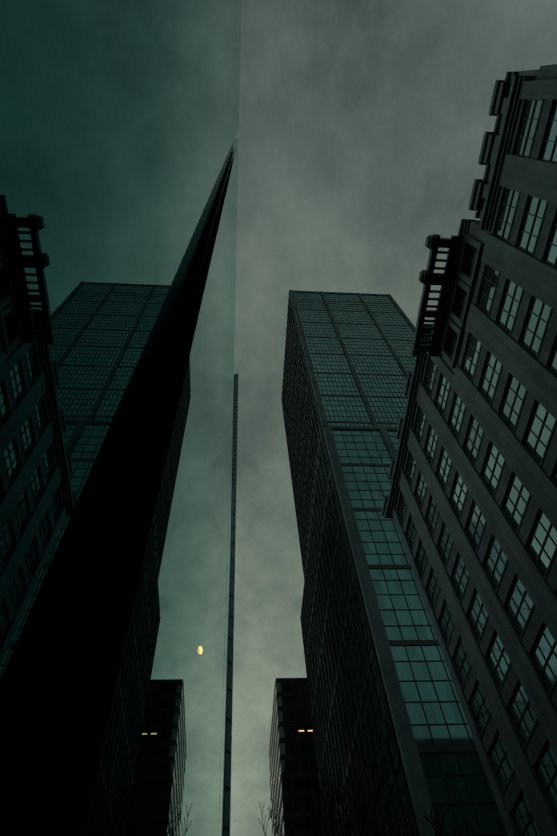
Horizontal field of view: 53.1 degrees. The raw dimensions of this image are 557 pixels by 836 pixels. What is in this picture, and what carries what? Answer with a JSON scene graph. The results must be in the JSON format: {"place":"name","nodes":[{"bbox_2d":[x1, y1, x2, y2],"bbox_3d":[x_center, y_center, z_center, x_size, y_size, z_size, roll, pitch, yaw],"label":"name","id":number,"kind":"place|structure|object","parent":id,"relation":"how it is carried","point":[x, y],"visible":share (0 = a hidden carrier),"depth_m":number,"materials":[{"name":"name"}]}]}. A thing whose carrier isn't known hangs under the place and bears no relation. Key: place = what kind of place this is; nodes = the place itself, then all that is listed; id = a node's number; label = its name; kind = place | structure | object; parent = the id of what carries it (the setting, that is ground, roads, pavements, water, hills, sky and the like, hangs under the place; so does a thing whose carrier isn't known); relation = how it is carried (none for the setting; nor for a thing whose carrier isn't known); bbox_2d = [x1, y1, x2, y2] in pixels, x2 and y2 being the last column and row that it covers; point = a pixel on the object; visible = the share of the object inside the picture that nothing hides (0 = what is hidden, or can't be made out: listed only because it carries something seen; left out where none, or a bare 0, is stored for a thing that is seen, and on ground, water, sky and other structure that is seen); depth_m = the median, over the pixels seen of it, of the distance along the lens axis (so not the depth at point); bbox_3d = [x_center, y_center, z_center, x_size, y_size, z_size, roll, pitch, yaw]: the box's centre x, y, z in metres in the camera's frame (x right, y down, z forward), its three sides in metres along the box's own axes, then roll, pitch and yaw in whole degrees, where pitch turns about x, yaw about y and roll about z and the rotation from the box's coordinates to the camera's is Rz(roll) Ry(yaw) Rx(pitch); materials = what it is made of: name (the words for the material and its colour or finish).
{"place":"outdoors","nodes":[
{"label":"outdoors","id":0,"kind":"place"},
{"bbox_2d":[0,0,240,835],"bbox_3d":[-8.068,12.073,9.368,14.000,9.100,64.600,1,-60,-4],"label":"glass skyscraper","id":1,"kind":"structure","parent":0,"point":[119,128],"depth_m":0.24,"materials":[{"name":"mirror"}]},
{"bbox_2d":[230,0,556,835],"label":"sky","id":2,"kind":"structure","parent":0,"point":[363,124],"materials":[{"name":"grey"}]},
{"bbox_2d":[281,290,507,835],"bbox_3d":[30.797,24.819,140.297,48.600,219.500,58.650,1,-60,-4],"label":"glass tower","id":3,"kind":"structure","parent":0,"point":[381,688],"depth_m":95.40,"materials":[{"name":"glass"}]},
{"bbox_2d":[381,64,556,835],"bbox_3d":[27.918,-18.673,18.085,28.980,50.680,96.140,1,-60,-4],"label":"building","id":4,"kind":"structure","parent":0,"point":[470,504],"depth_m":36.55,"materials":[{"name":"concrete"}]},
{"label":"ground","id":5,"kind":"structure","parent":0,"visible":0},
{"bbox_2d":[224,484,235,835],"bbox_3d":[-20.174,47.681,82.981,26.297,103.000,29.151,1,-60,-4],"label":"skyscraper","id":6,"kind":"structure","parent":5,"relation":"on","point":[230,667],"depth_m":82.85,"materials":[{"name":"black glass"}]},
{"bbox_2d":[229,373,237,835],"bbox_3d":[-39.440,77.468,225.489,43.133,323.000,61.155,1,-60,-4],"label":"skyscraper","id":7,"kind":"structure","parent":5,"relation":"on","point":[235,433],"depth_m":267.52,"materials":[{"name":"black glass"}]},
{"bbox_2d":[269,678,323,835],"bbox_3d":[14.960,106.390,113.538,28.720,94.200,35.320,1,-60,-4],"label":"office block","id":8,"kind":"structure","parent":5,"relation":"on","point":[293,770],"depth_m":129.49,"materials":[{"name":"black glass"}]},
{"bbox_2d":[258,760,360,835],"bbox_3d":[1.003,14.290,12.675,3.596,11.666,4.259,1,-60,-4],"label":"street tree","id":9,"kind":"object","parent":5,"relation":"on","point":[326,816],"visible":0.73,"depth_m":16.58,"materials":[{"name":"black plant"}]},
{"bbox_2d":[311,762,473,835],"bbox_3d":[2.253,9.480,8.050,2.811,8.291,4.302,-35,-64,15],"label":"street tree","id":10,"kind":"object","parent":5,"relation":"on","point":[365,828],"visible":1,"depth_m":10.48,"materials":[{"name":"black plant"}]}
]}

